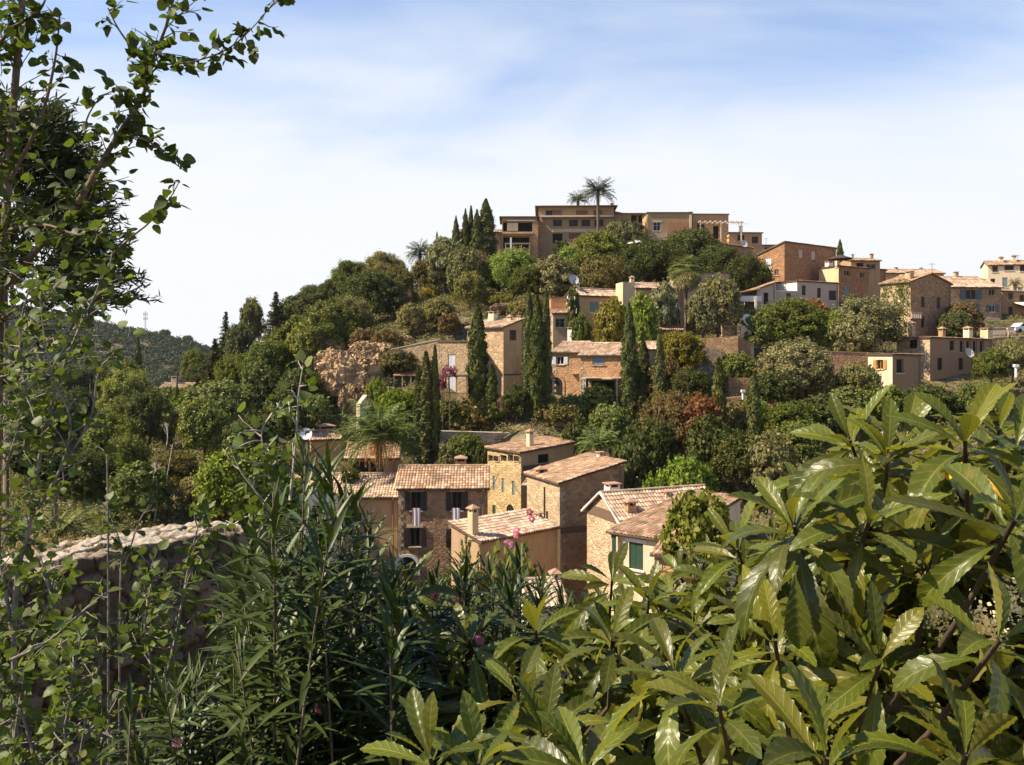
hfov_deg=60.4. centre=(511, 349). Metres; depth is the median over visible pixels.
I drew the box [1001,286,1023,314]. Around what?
stone house
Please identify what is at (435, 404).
cypress tree
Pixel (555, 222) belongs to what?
window
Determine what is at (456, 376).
vine pergola
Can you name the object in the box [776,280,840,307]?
stone house
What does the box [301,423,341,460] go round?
stone house
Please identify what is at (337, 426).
shrub
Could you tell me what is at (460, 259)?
olive tree
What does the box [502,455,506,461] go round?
window
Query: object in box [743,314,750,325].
satellite dish
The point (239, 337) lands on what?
open tree
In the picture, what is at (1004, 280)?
window
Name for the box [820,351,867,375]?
garden wall
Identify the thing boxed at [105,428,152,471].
open tree
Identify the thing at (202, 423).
olive tree
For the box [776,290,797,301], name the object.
stone house
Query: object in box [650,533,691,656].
stone house
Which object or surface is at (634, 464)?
broadleaf tree
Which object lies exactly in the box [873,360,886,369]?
window
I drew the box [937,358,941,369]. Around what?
window
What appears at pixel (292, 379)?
broadleaf tree
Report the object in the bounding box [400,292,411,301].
rock outcrop
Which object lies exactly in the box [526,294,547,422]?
cypress tree
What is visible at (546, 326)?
cypress tree
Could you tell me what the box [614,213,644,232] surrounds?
stone house
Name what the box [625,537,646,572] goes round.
window
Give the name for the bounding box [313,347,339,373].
rock outcrop
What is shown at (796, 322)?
broadleaf tree
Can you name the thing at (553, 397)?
shrub
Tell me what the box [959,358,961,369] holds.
window
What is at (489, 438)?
garden wall
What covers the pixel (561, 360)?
window
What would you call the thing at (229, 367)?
broadleaf tree
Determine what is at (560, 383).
door
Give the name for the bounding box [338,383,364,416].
rock outcrop
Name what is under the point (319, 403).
broadleaf tree
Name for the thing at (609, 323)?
broadleaf tree
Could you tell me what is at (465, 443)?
broadleaf tree
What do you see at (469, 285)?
open tree
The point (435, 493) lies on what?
stone house
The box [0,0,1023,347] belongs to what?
sky
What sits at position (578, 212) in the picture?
window
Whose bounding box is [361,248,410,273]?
broadleaf tree
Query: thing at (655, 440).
broadleaf tree
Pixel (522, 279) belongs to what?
broadleaf tree
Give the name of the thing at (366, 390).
shrub
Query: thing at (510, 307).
shrub
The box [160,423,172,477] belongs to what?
dead tree
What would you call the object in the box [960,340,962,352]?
window
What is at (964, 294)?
window
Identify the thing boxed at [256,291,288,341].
conifer tree
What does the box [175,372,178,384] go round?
utility pole
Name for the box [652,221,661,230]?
window
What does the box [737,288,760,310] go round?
tiled porch
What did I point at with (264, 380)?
broadleaf tree
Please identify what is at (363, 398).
garden wall
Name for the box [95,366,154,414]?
broadleaf tree
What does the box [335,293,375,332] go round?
broadleaf tree
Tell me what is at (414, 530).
window
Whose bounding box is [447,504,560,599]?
stone house
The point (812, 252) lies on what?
window
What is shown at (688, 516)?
broadleaf tree
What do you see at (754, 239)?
window
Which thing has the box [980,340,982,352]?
window
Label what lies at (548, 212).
window
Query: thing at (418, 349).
terrace wall
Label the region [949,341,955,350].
window
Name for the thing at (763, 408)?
open tree
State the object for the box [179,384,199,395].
broadleaf tree
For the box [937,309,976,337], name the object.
broadleaf tree
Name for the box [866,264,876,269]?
window
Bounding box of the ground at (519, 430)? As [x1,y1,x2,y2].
[1,278,1023,731]
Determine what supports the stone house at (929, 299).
on the ground at (519, 430)
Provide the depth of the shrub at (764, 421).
82.77 m
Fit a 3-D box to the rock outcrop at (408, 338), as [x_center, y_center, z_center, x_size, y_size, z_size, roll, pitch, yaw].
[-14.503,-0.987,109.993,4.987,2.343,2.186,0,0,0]
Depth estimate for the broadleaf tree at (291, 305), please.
147.30 m
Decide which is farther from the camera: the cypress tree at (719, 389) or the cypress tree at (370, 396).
the cypress tree at (370, 396)
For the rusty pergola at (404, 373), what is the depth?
97.60 m
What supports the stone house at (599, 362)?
on the ground at (519, 430)
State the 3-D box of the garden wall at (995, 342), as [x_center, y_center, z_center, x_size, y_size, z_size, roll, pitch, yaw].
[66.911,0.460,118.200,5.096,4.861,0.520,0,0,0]
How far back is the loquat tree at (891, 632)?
1.73 m
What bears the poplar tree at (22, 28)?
on the ground at (519, 430)
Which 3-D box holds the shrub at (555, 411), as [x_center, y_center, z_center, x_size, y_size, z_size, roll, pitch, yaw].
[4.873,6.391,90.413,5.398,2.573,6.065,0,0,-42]
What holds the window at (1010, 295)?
in the stone house at (1012, 301)
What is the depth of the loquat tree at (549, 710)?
2.34 m
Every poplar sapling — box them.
[0,242,145,764]
[0,488,239,764]
[215,349,317,624]
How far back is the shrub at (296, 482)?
65.15 m
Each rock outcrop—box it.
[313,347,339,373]
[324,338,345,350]
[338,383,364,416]
[348,340,392,364]
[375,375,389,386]
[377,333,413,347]
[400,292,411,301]
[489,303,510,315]
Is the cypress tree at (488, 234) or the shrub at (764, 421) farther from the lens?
the cypress tree at (488, 234)
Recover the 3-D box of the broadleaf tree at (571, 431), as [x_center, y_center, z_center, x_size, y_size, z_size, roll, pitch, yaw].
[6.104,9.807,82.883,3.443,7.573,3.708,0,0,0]
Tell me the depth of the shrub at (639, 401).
90.72 m
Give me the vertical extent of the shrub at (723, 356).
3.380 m
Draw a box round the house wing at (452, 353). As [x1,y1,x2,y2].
[437,340,469,396]
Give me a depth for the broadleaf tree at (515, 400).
90.20 m
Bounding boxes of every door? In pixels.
[450,374,456,391]
[550,374,564,396]
[582,379,588,391]
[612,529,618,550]
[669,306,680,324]
[713,226,718,238]
[764,293,767,303]
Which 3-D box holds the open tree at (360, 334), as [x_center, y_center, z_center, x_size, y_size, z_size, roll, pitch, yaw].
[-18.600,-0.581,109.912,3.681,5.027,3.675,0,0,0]
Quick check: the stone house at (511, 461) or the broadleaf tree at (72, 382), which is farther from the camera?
the broadleaf tree at (72, 382)
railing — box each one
[446,392,469,402]
[985,321,1014,327]
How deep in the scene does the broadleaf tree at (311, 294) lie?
149.65 m
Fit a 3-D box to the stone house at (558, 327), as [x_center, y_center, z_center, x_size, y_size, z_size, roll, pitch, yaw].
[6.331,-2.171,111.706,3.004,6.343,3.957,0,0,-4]
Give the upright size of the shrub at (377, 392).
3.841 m
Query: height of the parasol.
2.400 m
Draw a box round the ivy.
[879,278,909,322]
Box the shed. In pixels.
[636,341,656,383]
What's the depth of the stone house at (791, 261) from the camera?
142.50 m
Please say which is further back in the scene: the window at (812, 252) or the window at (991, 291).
the window at (812, 252)
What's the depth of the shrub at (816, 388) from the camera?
91.35 m
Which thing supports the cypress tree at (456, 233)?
on the ground at (519, 430)
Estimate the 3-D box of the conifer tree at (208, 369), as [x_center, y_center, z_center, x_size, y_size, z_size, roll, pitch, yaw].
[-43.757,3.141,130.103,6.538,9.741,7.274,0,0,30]
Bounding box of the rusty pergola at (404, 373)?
[393,363,422,388]
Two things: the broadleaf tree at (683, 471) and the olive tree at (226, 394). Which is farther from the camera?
the olive tree at (226, 394)
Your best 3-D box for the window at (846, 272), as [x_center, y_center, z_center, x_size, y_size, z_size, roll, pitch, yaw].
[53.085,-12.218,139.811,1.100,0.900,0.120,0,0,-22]
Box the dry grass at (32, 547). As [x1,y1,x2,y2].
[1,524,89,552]
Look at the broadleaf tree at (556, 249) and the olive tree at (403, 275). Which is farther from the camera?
the broadleaf tree at (556, 249)
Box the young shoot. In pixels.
[86,443,156,764]
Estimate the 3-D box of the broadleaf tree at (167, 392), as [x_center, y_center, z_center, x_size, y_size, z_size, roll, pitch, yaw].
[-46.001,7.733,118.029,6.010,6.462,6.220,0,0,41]
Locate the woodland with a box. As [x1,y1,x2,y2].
[3,304,212,391]
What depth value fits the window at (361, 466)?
80.29 m
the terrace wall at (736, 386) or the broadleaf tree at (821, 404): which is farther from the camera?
the terrace wall at (736, 386)
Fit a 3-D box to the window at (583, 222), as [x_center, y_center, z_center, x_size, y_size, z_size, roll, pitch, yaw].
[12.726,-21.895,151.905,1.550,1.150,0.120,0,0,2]
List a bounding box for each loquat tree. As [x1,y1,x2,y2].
[356,541,738,764]
[604,382,1023,764]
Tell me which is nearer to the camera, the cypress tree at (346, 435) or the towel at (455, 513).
the towel at (455, 513)
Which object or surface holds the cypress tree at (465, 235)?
on the ground at (519, 430)
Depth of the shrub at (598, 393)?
92.44 m
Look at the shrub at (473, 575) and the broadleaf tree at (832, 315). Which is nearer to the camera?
the shrub at (473, 575)
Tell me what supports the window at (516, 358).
in the stone house at (505, 343)
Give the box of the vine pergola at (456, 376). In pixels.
[440,375,467,410]
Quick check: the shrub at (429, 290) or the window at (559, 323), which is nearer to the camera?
the window at (559, 323)
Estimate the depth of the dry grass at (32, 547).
7.15 m
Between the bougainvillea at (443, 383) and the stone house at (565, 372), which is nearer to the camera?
the bougainvillea at (443, 383)
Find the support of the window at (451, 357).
in the house wing at (452, 353)
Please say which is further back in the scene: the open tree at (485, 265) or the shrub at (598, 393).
the open tree at (485, 265)
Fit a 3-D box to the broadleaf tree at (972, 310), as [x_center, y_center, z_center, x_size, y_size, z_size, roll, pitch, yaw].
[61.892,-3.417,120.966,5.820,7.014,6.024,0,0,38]
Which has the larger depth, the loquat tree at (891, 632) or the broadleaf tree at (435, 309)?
the broadleaf tree at (435, 309)
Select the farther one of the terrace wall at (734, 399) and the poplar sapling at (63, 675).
the terrace wall at (734, 399)
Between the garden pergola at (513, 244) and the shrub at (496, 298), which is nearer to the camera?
the shrub at (496, 298)
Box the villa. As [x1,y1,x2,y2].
[535,205,617,261]
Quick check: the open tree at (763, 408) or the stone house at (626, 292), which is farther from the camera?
the stone house at (626, 292)
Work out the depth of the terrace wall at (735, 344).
103.40 m
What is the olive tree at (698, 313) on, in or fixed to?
on the ground at (519, 430)
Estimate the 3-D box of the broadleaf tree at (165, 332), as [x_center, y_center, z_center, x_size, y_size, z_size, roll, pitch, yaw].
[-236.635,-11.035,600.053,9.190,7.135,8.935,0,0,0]
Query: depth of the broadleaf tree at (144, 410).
98.76 m
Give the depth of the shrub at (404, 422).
88.25 m
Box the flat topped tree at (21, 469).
[4,449,80,525]
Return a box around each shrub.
[51,451,81,500]
[102,460,174,518]
[150,448,198,488]
[172,476,206,511]
[247,443,289,477]
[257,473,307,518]
[320,416,341,431]
[326,394,338,407]
[364,381,378,396]
[368,375,387,410]
[375,387,414,418]
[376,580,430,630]
[378,360,391,375]
[387,413,415,446]
[421,285,438,297]
[424,565,450,611]
[439,399,466,422]
[442,533,492,640]
[443,417,479,430]
[456,395,492,427]
[484,539,537,643]
[486,293,513,304]
[505,296,517,317]
[511,292,543,318]
[529,400,585,423]
[532,389,557,404]
[558,393,593,415]
[582,382,621,412]
[623,387,652,422]
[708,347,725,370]
[722,351,757,378]
[760,408,771,433]
[794,368,835,399]
[834,359,883,391]
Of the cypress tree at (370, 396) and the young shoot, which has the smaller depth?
the young shoot
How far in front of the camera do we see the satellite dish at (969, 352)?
101.88 m
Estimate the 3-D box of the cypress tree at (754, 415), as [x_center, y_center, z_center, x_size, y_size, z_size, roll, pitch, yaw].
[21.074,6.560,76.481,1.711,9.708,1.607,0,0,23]
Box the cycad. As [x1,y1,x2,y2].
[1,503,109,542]
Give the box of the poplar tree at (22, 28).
[0,0,295,752]
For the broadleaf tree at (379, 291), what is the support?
on the ground at (519, 430)
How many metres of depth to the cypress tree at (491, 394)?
91.64 m
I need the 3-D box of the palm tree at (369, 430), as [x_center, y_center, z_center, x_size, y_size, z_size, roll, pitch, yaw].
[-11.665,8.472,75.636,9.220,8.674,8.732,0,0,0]
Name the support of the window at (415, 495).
in the stone house at (435, 493)
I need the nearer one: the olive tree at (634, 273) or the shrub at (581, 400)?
the shrub at (581, 400)
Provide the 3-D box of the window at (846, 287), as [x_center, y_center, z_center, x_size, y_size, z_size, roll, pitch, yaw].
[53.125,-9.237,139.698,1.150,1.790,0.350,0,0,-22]
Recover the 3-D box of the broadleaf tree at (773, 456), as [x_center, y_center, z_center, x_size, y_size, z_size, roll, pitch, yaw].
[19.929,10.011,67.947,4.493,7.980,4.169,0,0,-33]
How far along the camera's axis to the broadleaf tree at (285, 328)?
115.77 m
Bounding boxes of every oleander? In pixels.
[94,583,357,764]
[177,429,458,764]
[367,508,613,726]
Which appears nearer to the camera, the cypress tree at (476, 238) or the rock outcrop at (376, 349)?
the rock outcrop at (376, 349)
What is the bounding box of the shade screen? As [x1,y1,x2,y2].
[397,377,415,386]
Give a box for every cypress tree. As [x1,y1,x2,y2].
[134,336,142,369]
[175,385,179,401]
[341,396,348,461]
[367,384,374,437]
[410,365,422,449]
[416,350,434,463]
[430,343,440,458]
[452,215,459,248]
[459,208,470,253]
[463,302,490,404]
[468,205,473,247]
[469,209,483,250]
[479,198,499,258]
[485,363,499,422]
[521,285,532,398]
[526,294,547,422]
[542,290,552,404]
[619,302,639,415]
[635,337,651,399]
[652,329,667,400]
[711,357,729,424]
[744,370,764,435]
[836,239,844,255]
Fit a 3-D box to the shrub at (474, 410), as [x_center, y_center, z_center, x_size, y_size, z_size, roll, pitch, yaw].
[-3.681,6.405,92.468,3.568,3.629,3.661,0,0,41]
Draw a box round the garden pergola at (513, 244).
[505,243,529,251]
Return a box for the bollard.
[1013,364,1018,376]
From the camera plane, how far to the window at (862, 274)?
141.06 m
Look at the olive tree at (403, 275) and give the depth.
136.73 m
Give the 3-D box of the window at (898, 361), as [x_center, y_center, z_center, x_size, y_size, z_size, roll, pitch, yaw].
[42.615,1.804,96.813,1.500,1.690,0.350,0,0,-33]
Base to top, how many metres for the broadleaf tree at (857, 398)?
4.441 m
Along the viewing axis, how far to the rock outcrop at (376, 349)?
102.20 m
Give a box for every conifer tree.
[0,80,162,550]
[195,338,224,387]
[217,311,231,362]
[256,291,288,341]
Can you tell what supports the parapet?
on the ground at (519, 430)
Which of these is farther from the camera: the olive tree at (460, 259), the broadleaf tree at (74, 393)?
the olive tree at (460, 259)
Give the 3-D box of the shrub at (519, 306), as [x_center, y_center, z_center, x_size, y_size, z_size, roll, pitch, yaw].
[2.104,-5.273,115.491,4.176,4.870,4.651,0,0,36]
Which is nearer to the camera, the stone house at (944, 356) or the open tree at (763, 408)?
the open tree at (763, 408)
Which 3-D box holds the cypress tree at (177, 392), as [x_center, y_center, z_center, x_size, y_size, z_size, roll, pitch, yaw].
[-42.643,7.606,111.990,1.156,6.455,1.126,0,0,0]
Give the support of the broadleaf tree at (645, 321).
on the ground at (519, 430)
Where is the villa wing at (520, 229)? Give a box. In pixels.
[499,216,539,259]
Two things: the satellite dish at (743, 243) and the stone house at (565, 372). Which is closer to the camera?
the stone house at (565, 372)
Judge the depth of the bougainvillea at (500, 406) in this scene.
90.94 m
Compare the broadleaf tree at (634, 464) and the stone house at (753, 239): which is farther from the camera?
the stone house at (753, 239)
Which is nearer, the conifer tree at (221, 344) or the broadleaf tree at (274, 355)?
the broadleaf tree at (274, 355)
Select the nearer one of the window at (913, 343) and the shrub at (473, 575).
the shrub at (473, 575)
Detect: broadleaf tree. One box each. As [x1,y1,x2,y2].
[2,392,56,450]
[27,362,86,393]
[32,388,81,440]
[57,385,98,439]
[58,445,118,501]
[78,356,117,401]
[80,409,143,453]
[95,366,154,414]
[105,359,142,380]
[123,385,175,451]
[155,384,183,399]
[155,400,179,451]
[159,329,170,334]
[168,393,186,416]
[179,346,207,380]
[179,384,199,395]
[182,335,193,340]
[183,360,210,385]
[189,447,266,523]
[212,351,248,384]
[218,411,282,460]
[237,336,298,377]
[240,361,280,410]
[257,389,310,447]
[270,314,304,363]
[272,364,327,398]
[273,295,312,320]
[285,319,327,367]
[295,282,336,310]
[306,394,333,429]
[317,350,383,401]
[322,257,371,297]
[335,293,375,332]
[337,267,408,324]
[340,459,360,485]
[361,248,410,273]
[395,302,426,334]
[410,259,438,297]
[422,295,457,331]
[443,429,487,463]
[471,440,487,463]
[479,399,507,425]
[483,246,541,298]
[499,381,532,423]
[506,264,545,296]
[551,240,568,254]
[557,244,584,270]
[561,414,594,454]
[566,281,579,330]
[568,309,594,340]
[571,229,623,263]
[586,402,633,456]
[589,295,626,341]
[605,219,651,254]
[611,440,646,489]
[612,236,688,281]
[621,290,661,345]
[622,412,679,478]
[638,386,695,456]
[642,470,668,489]
[654,453,720,491]
[654,486,744,582]
[661,224,722,267]
[661,328,708,370]
[666,367,711,397]
[676,389,733,442]
[684,412,734,478]
[687,244,748,276]
[708,426,761,513]
[715,251,774,296]
[726,399,748,433]
[740,306,785,361]
[740,428,798,523]
[746,369,797,408]
[760,295,827,345]
[762,400,822,431]
[768,418,833,468]
[802,392,851,432]
[811,310,843,349]
[819,385,879,419]
[863,384,906,420]
[904,382,966,420]
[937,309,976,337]
[940,300,986,336]
[953,377,1015,424]
[970,347,1012,382]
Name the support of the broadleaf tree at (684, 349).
on the ground at (519, 430)
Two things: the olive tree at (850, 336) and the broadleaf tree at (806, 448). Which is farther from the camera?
the olive tree at (850, 336)
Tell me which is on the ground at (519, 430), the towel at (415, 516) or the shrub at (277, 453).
the shrub at (277, 453)
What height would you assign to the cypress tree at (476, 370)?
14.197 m
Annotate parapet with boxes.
[989,326,1015,336]
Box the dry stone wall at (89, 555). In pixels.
[0,520,248,764]
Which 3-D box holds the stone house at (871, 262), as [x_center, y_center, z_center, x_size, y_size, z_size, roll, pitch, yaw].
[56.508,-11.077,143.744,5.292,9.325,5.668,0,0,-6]
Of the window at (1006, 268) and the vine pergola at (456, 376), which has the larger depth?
the window at (1006, 268)
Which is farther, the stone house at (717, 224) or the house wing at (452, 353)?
the stone house at (717, 224)
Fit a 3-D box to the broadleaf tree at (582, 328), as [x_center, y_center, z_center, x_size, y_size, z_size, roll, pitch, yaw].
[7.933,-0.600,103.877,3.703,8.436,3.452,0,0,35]
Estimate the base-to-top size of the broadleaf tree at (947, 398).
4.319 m
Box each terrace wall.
[389,339,438,362]
[662,336,750,369]
[694,348,721,378]
[726,396,776,411]
[728,378,750,396]
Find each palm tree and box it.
[331,398,421,473]
[405,238,432,288]
[566,189,589,204]
[574,425,621,456]
[577,176,615,231]
[667,253,704,332]
[1005,277,1022,290]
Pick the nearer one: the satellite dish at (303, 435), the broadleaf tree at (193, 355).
the satellite dish at (303, 435)
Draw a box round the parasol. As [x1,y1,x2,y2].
[828,255,851,260]
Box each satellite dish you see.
[300,428,311,439]
[569,275,578,283]
[741,240,746,246]
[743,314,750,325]
[966,348,973,356]
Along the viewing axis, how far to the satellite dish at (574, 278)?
110.88 m
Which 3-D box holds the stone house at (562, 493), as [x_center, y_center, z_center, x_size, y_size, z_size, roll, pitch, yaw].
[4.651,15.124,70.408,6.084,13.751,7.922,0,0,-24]
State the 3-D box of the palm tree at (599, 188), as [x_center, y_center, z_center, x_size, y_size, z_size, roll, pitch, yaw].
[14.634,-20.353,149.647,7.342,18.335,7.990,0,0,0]
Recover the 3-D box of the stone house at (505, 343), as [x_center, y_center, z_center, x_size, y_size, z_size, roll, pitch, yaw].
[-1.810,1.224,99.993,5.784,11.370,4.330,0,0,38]
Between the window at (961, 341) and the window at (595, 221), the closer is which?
the window at (961, 341)
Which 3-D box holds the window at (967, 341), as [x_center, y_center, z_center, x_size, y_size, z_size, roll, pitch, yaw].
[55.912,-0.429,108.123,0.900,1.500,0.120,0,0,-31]
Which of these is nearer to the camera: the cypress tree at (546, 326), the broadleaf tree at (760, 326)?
the cypress tree at (546, 326)
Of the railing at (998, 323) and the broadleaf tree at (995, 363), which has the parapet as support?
the railing at (998, 323)
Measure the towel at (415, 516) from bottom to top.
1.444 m
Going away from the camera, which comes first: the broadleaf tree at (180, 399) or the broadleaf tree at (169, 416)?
the broadleaf tree at (169, 416)
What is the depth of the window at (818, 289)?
131.96 m
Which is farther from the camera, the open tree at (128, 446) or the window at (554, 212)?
the window at (554, 212)
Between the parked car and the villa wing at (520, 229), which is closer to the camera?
the parked car
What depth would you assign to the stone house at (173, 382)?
130.15 m
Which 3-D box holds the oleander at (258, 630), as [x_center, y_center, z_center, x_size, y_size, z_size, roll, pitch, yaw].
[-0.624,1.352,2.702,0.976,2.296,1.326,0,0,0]
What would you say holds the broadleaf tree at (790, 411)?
on the ground at (519, 430)
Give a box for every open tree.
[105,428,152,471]
[223,321,255,355]
[239,296,267,345]
[348,325,375,345]
[370,327,404,346]
[437,310,461,338]
[451,269,490,310]
[472,248,496,289]
[647,355,681,392]
[697,272,745,337]
[743,396,769,429]
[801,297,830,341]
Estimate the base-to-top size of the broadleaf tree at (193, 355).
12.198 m
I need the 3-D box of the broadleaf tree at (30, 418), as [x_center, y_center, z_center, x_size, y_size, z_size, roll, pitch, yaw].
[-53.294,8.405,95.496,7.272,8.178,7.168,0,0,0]
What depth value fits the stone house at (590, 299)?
113.28 m
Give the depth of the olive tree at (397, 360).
97.75 m
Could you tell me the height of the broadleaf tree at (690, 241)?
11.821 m
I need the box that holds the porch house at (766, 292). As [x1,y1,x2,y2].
[742,281,777,308]
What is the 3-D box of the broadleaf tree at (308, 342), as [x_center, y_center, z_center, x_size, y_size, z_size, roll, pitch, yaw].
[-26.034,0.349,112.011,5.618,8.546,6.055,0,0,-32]
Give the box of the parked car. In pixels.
[1010,323,1023,332]
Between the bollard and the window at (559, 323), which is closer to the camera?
the bollard
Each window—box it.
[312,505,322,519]
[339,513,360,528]
[355,461,368,471]
[370,462,383,473]
[395,554,419,575]
[404,525,425,547]
[405,491,426,511]
[446,491,467,511]
[446,526,450,548]
[448,354,454,367]
[493,455,498,461]
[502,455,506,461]
[509,330,517,340]
[513,455,519,462]
[514,357,519,371]
[538,454,547,462]
[546,210,551,214]
[552,210,561,214]
[552,233,562,243]
[552,356,567,364]
[553,220,561,225]
[554,319,565,327]
[568,233,580,239]
[569,220,577,225]
[576,210,587,214]
[581,220,589,225]
[589,302,597,312]
[591,357,605,365]
[594,220,602,225]
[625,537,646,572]
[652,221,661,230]
[751,237,758,243]
[765,258,770,269]
[799,250,803,258]
[801,285,804,295]
[811,251,815,260]
[817,288,821,298]
[828,291,835,300]
[844,270,848,275]
[845,286,848,296]
[860,272,865,277]
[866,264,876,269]
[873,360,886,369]
[896,359,904,373]
[910,339,916,348]
[921,297,923,307]
[937,297,939,308]
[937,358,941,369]
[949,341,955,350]
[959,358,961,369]
[960,289,981,299]
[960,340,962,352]
[966,340,969,347]
[973,340,975,352]
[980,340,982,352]
[986,305,998,312]
[989,289,994,295]
[992,266,997,272]
[1002,277,1006,287]
[1004,265,1013,270]
[1008,293,1013,299]
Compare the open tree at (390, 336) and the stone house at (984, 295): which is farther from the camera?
the stone house at (984, 295)
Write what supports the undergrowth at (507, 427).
on the ground at (519, 430)
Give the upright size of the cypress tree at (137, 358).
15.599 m
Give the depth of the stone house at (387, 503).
71.65 m
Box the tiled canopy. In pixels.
[657,324,684,337]
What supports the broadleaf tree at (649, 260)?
on the ground at (519, 430)
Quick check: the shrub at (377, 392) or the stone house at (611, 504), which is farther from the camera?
the shrub at (377, 392)
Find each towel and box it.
[412,508,419,525]
[452,508,459,519]
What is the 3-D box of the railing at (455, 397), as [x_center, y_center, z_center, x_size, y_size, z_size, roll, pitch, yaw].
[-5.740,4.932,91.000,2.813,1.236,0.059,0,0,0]
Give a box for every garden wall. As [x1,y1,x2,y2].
[356,395,366,438]
[432,430,509,458]
[531,418,575,426]
[721,320,736,336]
[740,325,753,359]
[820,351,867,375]
[992,336,1023,346]
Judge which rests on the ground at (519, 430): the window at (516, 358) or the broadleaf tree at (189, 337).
the broadleaf tree at (189, 337)
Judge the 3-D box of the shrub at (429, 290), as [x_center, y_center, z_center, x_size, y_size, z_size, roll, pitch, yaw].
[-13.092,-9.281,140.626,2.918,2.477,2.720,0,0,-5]
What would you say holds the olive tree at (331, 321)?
on the ground at (519, 430)
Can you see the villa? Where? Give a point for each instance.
(567, 223)
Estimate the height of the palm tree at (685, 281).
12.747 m
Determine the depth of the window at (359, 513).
71.49 m
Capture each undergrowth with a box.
[1,279,1023,659]
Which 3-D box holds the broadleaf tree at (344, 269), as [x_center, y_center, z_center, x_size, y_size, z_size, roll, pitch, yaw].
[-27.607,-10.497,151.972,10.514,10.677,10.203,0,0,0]
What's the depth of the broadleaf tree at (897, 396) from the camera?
81.72 m
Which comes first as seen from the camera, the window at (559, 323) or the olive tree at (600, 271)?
the window at (559, 323)
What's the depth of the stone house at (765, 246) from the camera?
160.00 m
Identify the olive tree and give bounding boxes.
[174,375,262,446]
[176,397,234,462]
[299,295,361,344]
[377,348,419,376]
[384,264,420,311]
[422,235,464,292]
[435,442,459,463]
[446,244,487,302]
[530,254,580,297]
[574,252,630,289]
[606,264,640,288]
[649,277,680,334]
[683,284,720,337]
[753,335,837,400]
[823,314,879,353]
[827,293,917,353]
[993,335,1023,387]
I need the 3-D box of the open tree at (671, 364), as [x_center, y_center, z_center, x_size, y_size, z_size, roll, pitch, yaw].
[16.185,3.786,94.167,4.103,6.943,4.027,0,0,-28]
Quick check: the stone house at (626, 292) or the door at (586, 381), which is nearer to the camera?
the door at (586, 381)
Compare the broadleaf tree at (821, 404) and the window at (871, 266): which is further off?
the window at (871, 266)
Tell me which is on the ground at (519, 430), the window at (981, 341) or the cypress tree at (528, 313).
the cypress tree at (528, 313)
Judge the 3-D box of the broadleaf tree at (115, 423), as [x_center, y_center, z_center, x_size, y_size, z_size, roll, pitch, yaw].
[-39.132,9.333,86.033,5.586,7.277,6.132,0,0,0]
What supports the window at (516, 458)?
in the stone house at (511, 461)
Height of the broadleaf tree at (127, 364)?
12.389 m
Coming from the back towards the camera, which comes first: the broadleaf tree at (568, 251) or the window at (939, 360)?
the broadleaf tree at (568, 251)
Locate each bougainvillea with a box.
[439,364,457,430]
[439,373,447,429]
[496,398,508,424]
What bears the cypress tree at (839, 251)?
on the ground at (519, 430)
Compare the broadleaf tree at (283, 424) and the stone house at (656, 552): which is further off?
the broadleaf tree at (283, 424)
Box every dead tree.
[151,462,161,523]
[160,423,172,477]
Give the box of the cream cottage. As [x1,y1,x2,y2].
[866,353,923,393]
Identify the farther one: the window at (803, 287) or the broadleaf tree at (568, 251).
the broadleaf tree at (568, 251)
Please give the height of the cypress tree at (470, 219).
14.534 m
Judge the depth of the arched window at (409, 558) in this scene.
70.00 m
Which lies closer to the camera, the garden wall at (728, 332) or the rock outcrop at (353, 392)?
the rock outcrop at (353, 392)
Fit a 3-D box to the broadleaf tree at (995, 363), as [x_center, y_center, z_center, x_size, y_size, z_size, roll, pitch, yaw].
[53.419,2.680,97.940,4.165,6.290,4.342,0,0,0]
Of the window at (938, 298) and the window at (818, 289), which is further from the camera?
the window at (818, 289)
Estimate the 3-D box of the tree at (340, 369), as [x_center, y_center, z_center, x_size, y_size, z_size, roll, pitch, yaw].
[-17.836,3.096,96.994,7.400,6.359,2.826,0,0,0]
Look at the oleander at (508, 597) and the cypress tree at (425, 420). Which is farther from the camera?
the cypress tree at (425, 420)
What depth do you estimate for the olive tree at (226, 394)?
90.61 m
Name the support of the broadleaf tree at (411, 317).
on the ground at (519, 430)
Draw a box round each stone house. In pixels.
[158,376,197,389]
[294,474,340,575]
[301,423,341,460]
[326,472,397,559]
[344,441,402,473]
[393,455,489,584]
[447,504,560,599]
[459,229,501,259]
[465,311,523,396]
[484,429,579,513]
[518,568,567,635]
[521,451,626,605]
[549,297,566,308]
[549,309,570,348]
[550,327,591,396]
[564,282,617,340]
[577,342,637,414]
[581,481,708,600]
[606,490,741,614]
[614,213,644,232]
[616,276,683,335]
[641,212,692,242]
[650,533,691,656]
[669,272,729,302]
[692,213,743,243]
[720,243,753,256]
[726,226,763,258]
[756,241,837,281]
[762,244,776,250]
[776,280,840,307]
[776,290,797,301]
[817,261,887,301]
[834,254,881,300]
[878,270,953,336]
[886,267,945,279]
[896,321,994,380]
[939,272,990,280]
[945,278,1002,320]
[980,254,1023,290]
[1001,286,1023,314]
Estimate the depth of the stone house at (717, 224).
151.10 m
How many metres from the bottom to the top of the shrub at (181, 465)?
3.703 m
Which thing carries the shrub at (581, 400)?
on the ground at (519, 430)

